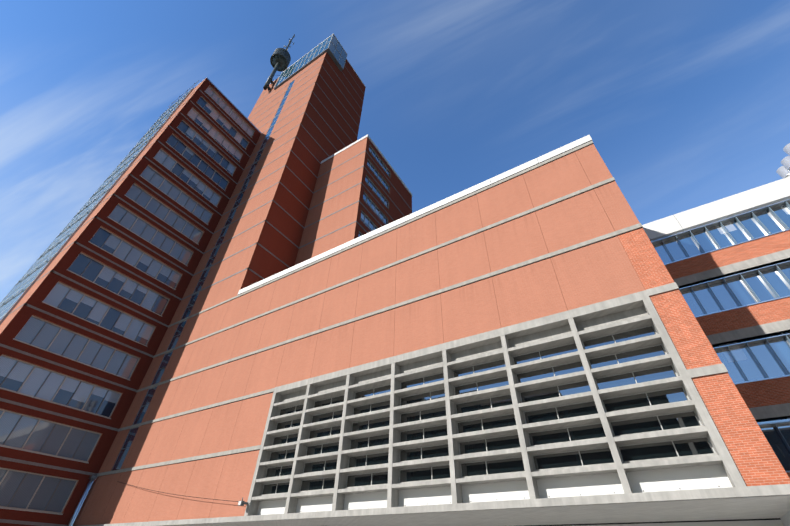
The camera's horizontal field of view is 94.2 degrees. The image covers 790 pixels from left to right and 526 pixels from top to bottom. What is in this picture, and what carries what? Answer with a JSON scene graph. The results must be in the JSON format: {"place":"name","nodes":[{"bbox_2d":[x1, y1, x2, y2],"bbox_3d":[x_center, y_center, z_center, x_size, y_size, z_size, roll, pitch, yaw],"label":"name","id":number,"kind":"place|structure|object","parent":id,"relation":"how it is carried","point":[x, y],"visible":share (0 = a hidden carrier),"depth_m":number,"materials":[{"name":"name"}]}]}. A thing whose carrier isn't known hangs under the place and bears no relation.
{"place":"outdoors","nodes":[
{"label":"outdoors","id":0,"kind":"place"},
{"bbox_2d":[0,0,789,302],"label":"sky","id":1,"kind":"structure","parent":0,"point":[685,104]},
{"label":"ground","id":2,"kind":"structure","parent":0,"visible":0},
{"bbox_2d":[0,77,260,525],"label":"tower","id":3,"kind":"structure","parent":2,"relation":"on","point":[90,302],"depth_m":40.23,"materials":[{"name":"brick"}]},
{"bbox_2d":[73,52,365,525],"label":"central tower","id":4,"kind":"structure","parent":2,"relation":"on","point":[305,121],"depth_m":46.23,"materials":[{"name":"brick"}]},
{"bbox_2d":[263,34,294,91],"bbox_3d":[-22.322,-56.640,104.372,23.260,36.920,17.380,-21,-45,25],"label":"antenna mast","id":5,"kind":"object","parent":4,"relation":"on","point":[280,59],"visible":0.92,"depth_m":100.93,"materials":[{"name":"grey metal"}]},
{"bbox_2d":[274,33,346,89],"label":"rooftop railing","id":6,"kind":"object","parent":4,"relation":"attached to","point":[332,47],"visible":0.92,"depth_m":87.58,"materials":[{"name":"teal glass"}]},
{"bbox_2d":[294,134,411,265],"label":"tower","id":7,"kind":"structure","parent":2,"relation":"on","point":[360,188],"depth_m":55.08,"materials":[{"name":"brick"}]},
{"bbox_2d":[642,176,789,477],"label":"block","id":8,"kind":"structure","parent":2,"relation":"on","point":[726,261],"depth_m":23.52,"materials":[{"name":"red brick"}]},
{"bbox_2d":[776,143,789,177],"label":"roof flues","id":9,"kind":"object","parent":8,"relation":"on","point":[783,171],"visible":0.85,"depth_m":34.00,"materials":[{"name":"silver metal"}]},
{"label":"plaza pavement","id":10,"kind":"structure","parent":0,"visible":0},
{"bbox_2d":[81,135,789,525],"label":"facade","id":11,"kind":"structure","parent":10,"relation":"on","point":[561,229],"depth_m":24.00,"materials":[{"name":"brick"}]},
{"bbox_2d":[68,475,96,525],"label":"corner downpipe","id":12,"kind":"object","parent":11,"relation":"attached to","point":[92,478],"visible":1,"depth_m":32.82,"materials":[{"name":"silver metal"}]},
{"bbox_2d":[117,481,247,505],"bbox_3d":[-16.951,17.062,27.453,17.972,2.614,0.594,-21,-45,25],"label":"security camera cable","id":13,"kind":"object","parent":11,"relation":"attached to","point":[241,503],"visible":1,"depth_m":23.83,"materials":[{"name":"black rubber"}]},
{"bbox_2d":[244,290,745,515],"bbox_3d":[1.518,8.733,20.407,24.990,8.140,0.820,-21,-45,25],"label":"concrete grid frame","id":14,"kind":"object","parent":11,"relation":"on","point":[452,418],"visible":0.85,"depth_m":18.78,"materials":[{"name":"grey concrete"}]},
{"bbox_2d":[257,306,731,514],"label":"louvered windows","id":15,"kind":"structure","parent":14,"relation":"attached to","point":[693,477],"depth_m":18.04,"materials":[{"name":"white"}]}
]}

